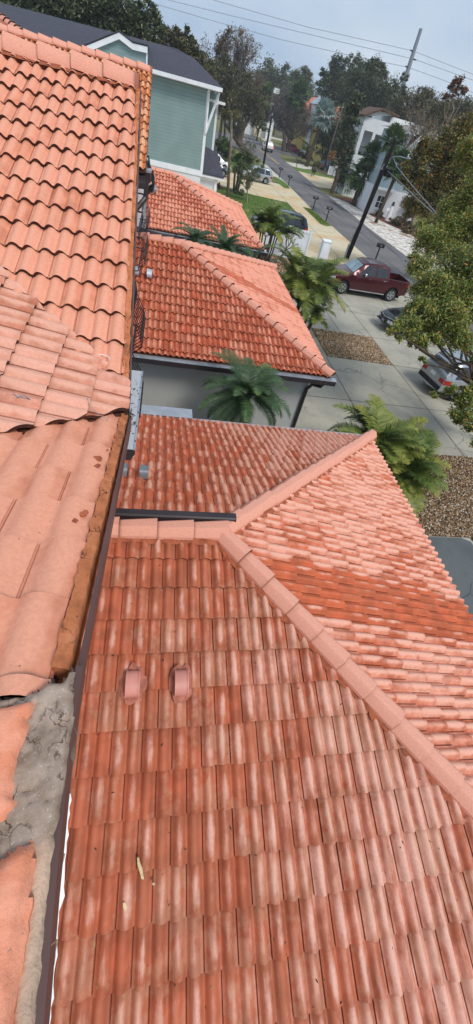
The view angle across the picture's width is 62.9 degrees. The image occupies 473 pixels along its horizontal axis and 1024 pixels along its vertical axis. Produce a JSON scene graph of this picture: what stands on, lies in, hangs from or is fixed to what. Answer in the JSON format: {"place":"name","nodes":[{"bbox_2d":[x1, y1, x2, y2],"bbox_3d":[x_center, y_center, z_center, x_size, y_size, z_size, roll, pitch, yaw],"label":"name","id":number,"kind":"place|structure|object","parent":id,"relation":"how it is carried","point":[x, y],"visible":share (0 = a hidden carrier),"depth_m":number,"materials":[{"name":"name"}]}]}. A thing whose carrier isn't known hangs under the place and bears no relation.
{"place":"outdoors","nodes":[
{"label":"outdoors","id":0,"kind":"place"},
{"bbox_2d":[214,141,275,181],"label":"lawn","id":1,"kind":"structure","parent":0,"point":[238,151],"depth_m":74.53,"materials":[{"name":"green plant"}]},
{"bbox_2d":[215,136,235,161],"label":"tree","id":2,"kind":"object","parent":1,"relation":"on","point":[223,144],"visible":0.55,"depth_m":61.16,"materials":[{"name":"green plant"}]},
{"bbox_2d":[213,25,248,137],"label":"tree","id":3,"kind":"object","parent":1,"relation":"on","point":[224,39],"visible":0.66,"depth_m":77.43,"materials":[{"name":"green plant"}]},
{"bbox_2d":[198,25,266,142],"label":"bare tree","id":4,"kind":"object","parent":1,"relation":"on","point":[247,51],"visible":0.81,"depth_m":77.38,"materials":[{"name":"brown plant"}]},
{"bbox_2d":[263,105,273,164],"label":"utility pole","id":5,"kind":"object","parent":1,"relation":"on","point":[265,152],"visible":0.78,"depth_m":68.15,"materials":[{"name":"metal"}]},
{"bbox_2d":[216,186,328,258],"bbox_3d":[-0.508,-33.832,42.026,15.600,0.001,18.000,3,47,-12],"label":"lawn","id":6,"kind":"structure","parent":0,"point":[247,205],"depth_m":44.32,"materials":[{"name":"green plant"}]},
{"bbox_2d":[224,153,254,192],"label":"triple palm","id":7,"kind":"object","parent":6,"relation":"on","point":[236,157],"visible":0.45,"depth_m":44.09,"materials":[{"name":"green plant"}]},
{"bbox_2d":[235,141,264,201],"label":"tree","id":8,"kind":"object","parent":6,"relation":"on","point":[250,177],"visible":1,"depth_m":41.18,"materials":[{"name":"green plant"}]},
{"bbox_2d":[253,254,304,273],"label":"gravel","id":9,"kind":"structure","parent":0,"point":[278,262],"depth_m":28.17,"materials":[{"name":"brown gravel"}]},
{"bbox_2d":[244,200,304,261],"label":"areca palm","id":10,"kind":"object","parent":9,"relation":"on","point":[271,219],"visible":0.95,"depth_m":25.08,"materials":[{"name":"green plant"}]},
{"bbox_2d":[279,234,299,257],"bbox_3d":[3.880,-19.418,28.375,1.137,1.971,1.794,-30,61,-35],"label":"bare shrub","id":11,"kind":"object","parent":9,"relation":"on","point":[290,243],"visible":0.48,"depth_m":28.13,"materials":[{"name":"plant"}]},
{"bbox_2d":[273,177,290,188],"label":"lawn","id":12,"kind":"structure","parent":0,"point":[281,182],"depth_m":60.74,"materials":[{"name":"green plant"}]},
{"bbox_2d":[280,155,298,163],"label":"lawn","id":13,"kind":"structure","parent":0,"point":[289,159],"depth_m":95.50,"materials":[{"name":"green plant"}]},
{"bbox_2d":[109,0,472,123],"label":"sky","id":14,"kind":"structure","parent":0,"point":[446,36],"materials":[{"name":"blue"}]},
{"bbox_2d":[217,173,366,263],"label":"driveway","id":15,"kind":"structure","parent":0,"point":[340,242],"depth_m":42.24,"materials":[{"name":"beige concrete"}]},
{"bbox_2d":[156,23,218,86],"bbox_3d":[-6.674,-52.227,49.085,8.479,12.446,3.998,3,47,-12],"label":"tree","id":16,"kind":"object","parent":15,"relation":"on","point":[180,40],"visible":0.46,"depth_m":45.26,"materials":[{"name":"green plant"}]},
{"bbox_2d":[219,92,244,196],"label":"palm tree","id":17,"kind":"object","parent":15,"relation":"on","point":[230,115],"visible":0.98,"depth_m":30.64,"materials":[{"name":"brown plant"}]},
{"bbox_2d":[240,164,272,183],"bbox_3d":[2.856,-48.882,55.781,4.700,1.779,2.304,1,47,-13],"label":"parked car","id":18,"kind":"object","parent":15,"relation":"on","point":[266,174],"visible":0.49,"depth_m":55.38,"materials":[{"name":"silver metal"}]},
{"bbox_2d":[251,208,307,233],"bbox_3d":[3.838,-25.730,34.302,5.000,1.796,2.392,0,48,-14],"label":"parked car","id":19,"kind":"object","parent":15,"relation":"on","point":[300,224],"visible":0.28,"depth_m":33.75,"materials":[{"name":"blue paint"}]},
{"bbox_2d":[263,225,312,259],"bbox_3d":[3.776,-20.326,29.088,3.510,2.020,0.180,3,47,-12],"label":"vinyl fence","id":20,"kind":"object","parent":15,"relation":"on","point":[303,243],"visible":0.32,"depth_m":29.14,"materials":[{"name":"white plastic"}]},
{"bbox_2d":[253,182,472,532],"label":"slab joints","id":21,"kind":"object","parent":15,"relation":"on","point":[384,353],"visible":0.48,"depth_m":17.80,"materials":[{"name":"grey concrete"}]},
{"bbox_2d":[344,140,410,259],"bbox_3d":[11.058,-24.044,30.519,2.362,7.676,0.713,22,46,7],"label":"utility pole","id":22,"kind":"object","parent":15,"relation":"on","point":[350,247],"visible":0.84,"depth_m":30.02,"materials":[{"name":"wood"}]},
{"bbox_2d":[274,114,374,167],"bbox_3d":[9.184,-46.642,48.078,1.454,2.003,56.531,4,47,-11],"label":"service cable","id":23,"kind":"object","parent":22,"relation":"attached to","point":[324,154],"visible":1,"depth_m":42.71,"materials":[{"name":"black rubber"}]},
{"bbox_2d":[387,171,433,213],"bbox_3d":[10.900,-20.649,24.707,0.122,0.720,13.180,10,46,-5],"label":"service cable","id":24,"kind":"object","parent":22,"relation":"attached to","point":[412,194],"visible":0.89,"depth_m":23.28,"materials":[{"name":"metal"}]},
{"bbox_2d":[393,157,439,217],"bbox_3d":[10.990,-20.917,24.465,0.394,1.566,13.143,9,46,-6],"label":"service cable","id":25,"kind":"object","parent":22,"relation":"attached to","point":[414,188],"visible":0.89,"depth_m":23.41,"materials":[{"name":"metal"}]},
{"bbox_2d":[286,162,311,168],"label":"driveway","id":26,"kind":"structure","parent":0,"point":[302,166],"depth_m":88.17,"materials":[{"name":"concrete"}]},
{"bbox_2d":[298,157,317,165],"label":"lawn","id":27,"kind":"structure","parent":0,"point":[303,160],"depth_m":102.02,"materials":[{"name":"green plant"}]},
{"bbox_2d":[302,138,311,155],"bbox_3d":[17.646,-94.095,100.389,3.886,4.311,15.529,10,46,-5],"label":"tree","id":28,"kind":"object","parent":27,"relation":"on","point":[306,149],"visible":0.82,"depth_m":95.32,"materials":[{"name":"green plant"}]},
{"bbox_2d":[292,166,334,178],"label":"lawn","id":29,"kind":"structure","parent":0,"point":[305,171],"depth_m":82.29,"materials":[{"name":"green plant"}]},
{"bbox_2d":[299,171,333,188],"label":"driveway","id":30,"kind":"structure","parent":0,"point":[320,181],"depth_m":74.20,"materials":[{"name":"beige concrete"}]},
{"bbox_2d":[312,161,319,175],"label":"shrub","id":31,"kind":"object","parent":30,"relation":"on","point":[315,165],"visible":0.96,"depth_m":76.56,"materials":[{"name":"green plant"}]},
{"bbox_2d":[215,104,441,258],"bbox_3d":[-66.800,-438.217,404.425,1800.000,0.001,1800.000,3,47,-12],"label":"ground","id":32,"kind":"structure","parent":0,"point":[319,171],"depth_m":90.14,"materials":[{"name":"beige concrete"}]},
{"bbox_2d":[0,0,88,25],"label":"tree","id":33,"kind":"object","parent":32,"relation":"on","point":[61,9],"visible":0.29,"depth_m":35.71,"materials":[{"name":"green plant"}]},
{"bbox_2d":[50,0,167,43],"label":"tree","id":34,"kind":"object","parent":32,"relation":"on","point":[131,19],"visible":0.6,"depth_m":38.22,"materials":[{"name":"green plant"}]},
{"bbox_2d":[0,3,224,190],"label":"sided house","id":35,"kind":"structure","parent":32,"relation":"on","point":[182,124],"depth_m":27.38,"materials":[{"name":"green wood"}]},
{"bbox_2d":[203,49,271,150],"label":"tree","id":36,"kind":"object","parent":32,"relation":"on","point":[245,93],"visible":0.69,"depth_m":80.08,"materials":[{"name":"green plant"}]},
{"bbox_2d":[239,67,269,141],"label":"bare tree","id":37,"kind":"object","parent":32,"relation":"on","point":[257,81],"visible":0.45,"depth_m":82.17,"materials":[{"name":"brown plant"}]},
{"bbox_2d":[248,83,271,131],"bbox_3d":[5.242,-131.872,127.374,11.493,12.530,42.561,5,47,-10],"label":"tree","id":38,"kind":"object","parent":32,"relation":"on","point":[265,117],"visible":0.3,"depth_m":115.59,"materials":[{"name":"green plant"}]},
{"bbox_2d":[267,103,297,151],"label":"bare tree","id":39,"kind":"object","parent":32,"relation":"on","point":[284,117],"visible":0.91,"depth_m":106.21,"materials":[{"name":"grey plant"}]},
{"bbox_2d":[265,82,315,152],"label":"tree","id":40,"kind":"object","parent":32,"relation":"on","point":[302,126],"visible":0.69,"depth_m":107.25,"materials":[{"name":"green plant"}]},
{"bbox_2d":[160,56,463,184],"bbox_3d":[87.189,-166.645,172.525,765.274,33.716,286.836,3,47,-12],"label":"woods","id":41,"kind":"object","parent":32,"relation":"on","point":[316,95],"depth_m":208.88,"materials":[{"name":"green plant"}]},
{"bbox_2d":[304,96,338,166],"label":"silver palm","id":42,"kind":"object","parent":32,"relation":"on","point":[324,106],"visible":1,"depth_m":83.79,"materials":[{"name":"grey plant"}]},
{"bbox_2d":[319,159,335,172],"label":"parked car","id":43,"kind":"object","parent":32,"relation":"on","point":[322,162],"visible":0.39,"depth_m":90.38,"materials":[{"name":"paint"}]},
{"bbox_2d":[312,100,351,158],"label":"tree","id":44,"kind":"object","parent":32,"relation":"on","point":[325,139],"visible":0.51,"depth_m":89.01,"materials":[{"name":"green plant"}]},
{"bbox_2d":[323,103,343,170],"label":"utility pole","id":45,"kind":"object","parent":32,"relation":"on","point":[333,137],"visible":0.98,"depth_m":86.96,"materials":[{"name":"metal"}]},
{"bbox_2d":[335,53,410,117],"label":"tree","id":46,"kind":"object","parent":32,"relation":"on","point":[373,87],"visible":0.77,"depth_m":90.29,"materials":[{"name":"green plant"}]},
{"bbox_2d":[384,83,461,128],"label":"tree","id":47,"kind":"object","parent":32,"relation":"on","point":[401,105],"visible":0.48,"depth_m":88.44,"materials":[{"name":"green plant"}]},
{"bbox_2d":[397,107,472,258],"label":"tree","id":48,"kind":"object","parent":32,"relation":"on","point":[424,152],"visible":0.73,"depth_m":25.91,"materials":[{"name":"green plant"}]},
{"bbox_2d":[413,74,468,223],"bbox_3d":[24.260,-44.227,48.298,3.723,14.176,2.030,3,47,-12],"label":"tree","id":49,"kind":"object","parent":32,"relation":"on","point":[455,89],"visible":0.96,"depth_m":44.01,"materials":[{"name":"green plant"}]},
{"bbox_2d":[426,95,472,143],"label":"tree","id":50,"kind":"object","parent":32,"relation":"on","point":[466,105],"visible":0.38,"depth_m":72.14,"materials":[{"name":"green plant"}]},
{"bbox_2d":[318,187,350,197],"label":"lawn","id":51,"kind":"structure","parent":0,"point":[325,190],"depth_m":64.63,"materials":[{"name":"green plant"}]},
{"bbox_2d":[330,89,365,193],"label":"tree","id":52,"kind":"object","parent":51,"relation":"on","point":[345,147],"visible":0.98,"depth_m":57.96,"materials":[{"name":"green plant"}]},
{"bbox_2d":[332,149,363,193],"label":"tree","id":53,"kind":"object","parent":51,"relation":"on","point":[343,175],"visible":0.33,"depth_m":62.71,"materials":[{"name":"green plant"}]},
{"bbox_2d":[215,121,472,345],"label":"road","id":54,"kind":"structure","parent":0,"point":[345,223],"depth_m":49.87,"materials":[{"name":"grey asphalt"}]},
{"bbox_2d":[234,88,279,139],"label":"house","id":55,"kind":"structure","parent":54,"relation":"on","point":[251,131],"depth_m":136.33,"materials":[{"name":"white paint"}]},
{"bbox_2d":[255,80,275,140],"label":"cabbage palm","id":56,"kind":"object","parent":54,"relation":"on","point":[267,88],"visible":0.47,"depth_m":112.48,"materials":[{"name":"green plant"}]},
{"bbox_2d":[262,140,273,152],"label":"moving car","id":57,"kind":"object","parent":54,"relation":"on","point":[270,147],"visible":0.89,"depth_m":97.97,"materials":[{"name":"white paint"}]},
{"bbox_2d":[286,142,300,153],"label":"moving car","id":58,"kind":"object","parent":54,"relation":"on","point":[295,149],"visible":0.65,"depth_m":113.02,"materials":[{"name":"red paint"}]},
{"bbox_2d":[284,78,311,151],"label":"cabbage palm","id":59,"kind":"object","parent":54,"relation":"on","point":[301,85],"visible":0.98,"depth_m":103.26,"materials":[{"name":"green plant"}]},
{"bbox_2d":[307,106,341,161],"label":"house","id":60,"kind":"structure","parent":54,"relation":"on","point":[316,158],"depth_m":107.71,"materials":[{"name":"yellow paint"}]},
{"bbox_2d":[315,50,361,106],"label":"tree","id":61,"kind":"object","parent":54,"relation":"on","point":[331,78],"visible":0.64,"depth_m":106.45,"materials":[{"name":"green plant"}]},
{"bbox_2d":[395,28,422,117],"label":"transmission pole","id":62,"kind":"object","parent":54,"relation":"on","point":[409,65],"visible":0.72,"depth_m":100.51,"materials":[{"name":"metal"}]},
{"bbox_2d":[150,2,472,92],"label":"power wire","id":63,"kind":"object","parent":62,"relation":"attached to","point":[297,43],"visible":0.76,"depth_m":96.98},
{"bbox_2d":[169,0,471,79],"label":"power wire","id":64,"kind":"object","parent":62,"relation":"attached to","point":[307,33],"visible":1,"depth_m":95.93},
{"bbox_2d":[214,0,471,73],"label":"power wire","id":65,"kind":"object","parent":62,"relation":"attached to","point":[339,34],"visible":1,"depth_m":96.68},
{"bbox_2d":[312,328,392,364],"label":"gravel","id":66,"kind":"structure","parent":0,"point":[329,338],"depth_m":19.83,"materials":[{"name":"beige gravel"}]},
{"bbox_2d":[258,135,460,190],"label":"lawn","id":67,"kind":"structure","parent":0,"point":[277,142],"depth_m":138.99,"materials":[{"name":"green plant"}]},
{"bbox_2d":[254,52,291,102],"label":"tree","id":68,"kind":"object","parent":67,"relation":"on","point":[274,76],"visible":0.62,"depth_m":152.82,"materials":[{"name":"green plant"}]},
{"bbox_2d":[289,97,315,150],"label":"house","id":69,"kind":"structure","parent":67,"relation":"on","point":[298,142],"depth_m":126.47,"materials":[{"name":"yellow paint"}]},
{"bbox_2d":[302,96,322,152],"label":"house","id":70,"kind":"structure","parent":67,"relation":"on","point":[315,102],"depth_m":121.00,"materials":[{"name":"white paint"}]},
{"bbox_2d":[281,272,472,543],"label":"driveway","id":71,"kind":"structure","parent":0,"point":[362,380],"depth_m":17.61,"materials":[{"name":"grey concrete"}]},
{"bbox_2d":[0,12,267,256],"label":"townhouse","id":72,"kind":"structure","parent":71,"relation":"on","point":[174,198],"depth_m":18.40,"materials":[{"name":"tile"}]},
{"bbox_2d":[0,23,336,427],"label":"townhouse","id":73,"kind":"structure","parent":71,"relation":"on","point":[200,302],"depth_m":10.46,"materials":[{"name":"tile"}]},
{"bbox_2d":[171,221,219,245],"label":"date palm","id":74,"kind":"object","parent":71,"relation":"on","point":[197,235],"visible":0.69,"depth_m":16.36,"materials":[{"name":"green plant"}]},
{"bbox_2d":[208,224,252,256],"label":"date palm","id":75,"kind":"object","parent":71,"relation":"on","point":[226,243],"visible":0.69,"depth_m":16.60,"materials":[{"name":"green plant"}]},
{"bbox_2d":[0,30,472,1023],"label":"townhouse","id":76,"kind":"structure","parent":71,"relation":"on","point":[332,590],"depth_m":3.21,"materials":[{"name":"tile"}]},
{"bbox_2d":[72,449,108,522],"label":"mortar crumbs","id":77,"kind":"object","parent":76,"relation":"on","point":[83,513],"visible":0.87,"depth_m":1.69,"materials":[{"name":"concrete"}]},
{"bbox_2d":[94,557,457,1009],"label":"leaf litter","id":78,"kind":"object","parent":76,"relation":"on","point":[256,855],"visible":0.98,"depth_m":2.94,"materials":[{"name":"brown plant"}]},
{"bbox_2d":[197,348,291,425],"bbox_3d":[0.018,-1.928,9.794,2.278,3.558,2.268,3,47,-12],"label":"date palm","id":79,"kind":"object","parent":71,"relation":"on","point":[257,383],"visible":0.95,"depth_m":8.86,"materials":[{"name":"green plant"}]},
{"bbox_2d":[235,244,268,257],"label":"date palm","id":80,"kind":"object","parent":71,"relation":"on","point":[251,251],"visible":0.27,"depth_m":17.10,"materials":[{"name":"green plant"}]},
{"bbox_2d":[263,243,348,320],"bbox_3d":[2.940,-10.138,18.143,4.412,3.735,4.153,3,47,-12],"label":"areca palm","id":81,"kind":"object","parent":71,"relation":"on","point":[318,272],"visible":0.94,"depth_m":17.15,"materials":[{"name":"green plant"}]},
{"bbox_2d":[289,291,335,329],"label":"areca palm","id":82,"kind":"object","parent":71,"relation":"on","point":[315,315],"visible":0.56,"depth_m":18.52,"materials":[{"name":"green plant"}]},
{"bbox_2d":[317,238,331,259],"bbox_3d":[6.217,-18.446,27.929,0.640,2.050,0.510,3,47,-12],"label":"meter pedestal","id":83,"kind":"object","parent":71,"relation":"on","point":[325,247],"visible":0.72,"depth_m":27.42,"materials":[{"name":"metal"}]},
{"bbox_2d":[320,243,330,258],"bbox_3d":[6.314,-18.536,27.494,0.480,0.930,0.013,3,47,-12],"label":"door","id":84,"kind":"structure","parent":83,"relation":"in","point":[326,247],"depth_m":27.47,"materials":[{"name":"white paint"}]},
{"bbox_2d":[326,257,409,300],"bbox_3d":[8.730,-15.996,26.290,6.050,1.988,2.469,0,48,-14],"label":"pickup truck","id":85,"kind":"object","parent":71,"relation":"on","point":[372,276],"visible":0.77,"depth_m":25.66,"materials":[{"name":"red paint"}]},
{"bbox_2d":[377,307,447,341],"bbox_3d":[10.929,-11.320,22.823,5.000,1.478,2.324,0,48,-14],"label":"parked car","id":86,"kind":"object","parent":71,"relation":"on","point":[386,316],"visible":0.28,"depth_m":22.30,"materials":[{"name":"black paint"}]},
{"bbox_2d":[384,129,472,447],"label":"tree","id":87,"kind":"object","parent":71,"relation":"on","point":[448,301],"visible":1,"depth_m":12.72,"materials":[{"name":"green plant"}]},
{"bbox_2d":[418,348,472,400],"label":"parked car","id":88,"kind":"object","parent":71,"relation":"on","point":[436,379],"visible":0.52,"depth_m":17.16,"materials":[{"name":"silver metal"}]},
{"bbox_2d":[385,202,394,220],"bbox_3d":[21.100,-41.534,53.332,1.130,2.150,0.741,3,47,-12],"label":"lighthouse mailbox","id":89,"kind":"object","parent":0,"point":[390,211],"visible":0.97,"depth_m":53.19,"materials":[{"name":"white paint"}]},
{"bbox_2d":[336,195,453,264],"bbox_3d":[22.780,-30.206,44.609,7.500,0.001,59.000,3,47,-12],"label":"mulch bed","id":90,"kind":"object","parent":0,"point":[348,200],"visible":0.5,"depth_m":53.88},
{"bbox_2d":[347,156,370,204],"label":"cabbage palm","id":91,"kind":"object","parent":90,"relation":"on","point":[359,178],"visible":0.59,"depth_m":56.30,"materials":[{"name":"green plant"}]},
{"bbox_2d":[353,138,381,205],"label":"cabbage palm","id":92,"kind":"object","parent":90,"relation":"on","point":[373,147],"visible":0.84,"depth_m":53.96,"materials":[{"name":"green plant"}]},
{"bbox_2d":[388,216,402,226],"bbox_3d":[21.664,-39.465,52.767,2.321,1.789,2.248,35,49,18],"label":"shrub","id":93,"kind":"object","parent":90,"relation":"on","point":[396,222],"visible":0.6,"depth_m":52.44,"materials":[{"name":"green plant"}]},
{"bbox_2d":[356,125,438,220],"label":"gabled house","id":94,"kind":"structure","parent":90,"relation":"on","point":[397,193],"depth_m":54.09,"materials":[{"name":"white paint"}]},
{"bbox_2d":[374,194,384,208],"bbox_3d":[20.176,-43.672,54.438,1.200,1.500,0.058,3,47,-12],"label":"window","id":95,"kind":"structure","parent":94,"relation":"in","point":[380,198],"depth_m":54.38,"materials":[{"name":"white paint"}]},
{"bbox_2d":[398,212,416,226],"bbox_3d":[22.340,-38.544,50.916,2.392,2.064,1.758,3,47,-12],"label":"shrub","id":96,"kind":"object","parent":90,"relation":"on","point":[405,221],"visible":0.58,"depth_m":50.73,"materials":[{"name":"green plant"}]},
{"bbox_2d":[401,223,416,233],"bbox_3d":[21.993,-36.067,49.389,2.171,1.545,1.913,3,47,-12],"label":"shrub","id":97,"kind":"object","parent":90,"relation":"on","point":[406,230],"visible":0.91,"depth_m":49.11,"materials":[{"name":"green plant"}]},
{"bbox_2d":[401,97,464,222],"bbox_3d":[22.792,-43.592,48.969,8.457,11.872,5.682,33,48,16],"label":"bare tree","id":98,"kind":"object","parent":90,"relation":"on","point":[428,127],"visible":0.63,"depth_m":46.30,"materials":[{"name":"brown plant"}]},
{"bbox_2d":[326,194,465,275],"bbox_3d":[19.836,-29.606,43.290,6.550,0.001,57.000,3,47,-12],"label":"sand shoulder","id":99,"kind":"object","parent":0,"point":[392,235],"visible":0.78,"depth_m":47.70},
{"bbox_2d":[364,121,407,209],"bbox_3d":[18.681,-43.512,49.609,3.858,9.282,3.668,3,47,-12],"label":"cabbage palm","id":100,"kind":"object","parent":99,"relation":"on","point":[392,131],"visible":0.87,"depth_m":46.87,"materials":[{"name":"green plant"}]},
{"bbox_2d":[374,147,413,222],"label":"cabbage palm","id":101,"kind":"object","parent":99,"relation":"on","point":[396,172],"visible":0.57,"depth_m":46.58,"materials":[{"name":"green plant"}]},
{"bbox_2d":[347,197,472,250],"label":"lawn","id":102,"kind":"structure","parent":0,"point":[417,220],"depth_m":60.31,"materials":[{"name":"green plant"}]},
{"bbox_2d":[335,106,412,197],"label":"stucco house","id":103,"kind":"structure","parent":102,"relation":"on","point":[370,129],"depth_m":59.84,"materials":[{"name":"white paint"}]},
{"bbox_2d":[406,454,472,540],"bbox_3d":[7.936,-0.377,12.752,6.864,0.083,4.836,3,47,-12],"label":"gravel","id":104,"kind":"structure","parent":0,"point":[463,505],"depth_m":12.32,"materials":[{"name":"beige gravel"}]},
{"bbox_2d":[325,394,430,486],"bbox_3d":[4.313,-2.012,11.794,3.340,2.413,2.861,3,47,-12],"label":"areca palm","id":105,"kind":"object","parent":104,"relation":"on","point":[396,436],"visible":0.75,"depth_m":11.22,"materials":[{"name":"green plant"}]},
{"bbox_2d":[376,428,451,517],"bbox_3d":[4.819,-1.130,11.369,3.210,2.039,2.756,3,47,-12],"label":"areca palm","id":106,"kind":"object","parent":104,"relation":"on","point":[413,478],"visible":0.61,"depth_m":10.93,"materials":[{"name":"green plant"}]},
{"bbox_2d":[428,537,472,618],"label":"driveway","id":107,"kind":"structure","parent":0,"point":[455,555],"depth_m":10.70,"materials":[{"name":"concrete"}]},
{"label":"driveway","id":108,"kind":"structure","parent":0,"visible":0},
{"bbox_2d":[283,65,319,98],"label":"tree","id":109,"kind":"object","parent":108,"relation":"on","point":[305,74],"visible":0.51,"depth_m":145.07,"materials":[{"name":"green plant"}]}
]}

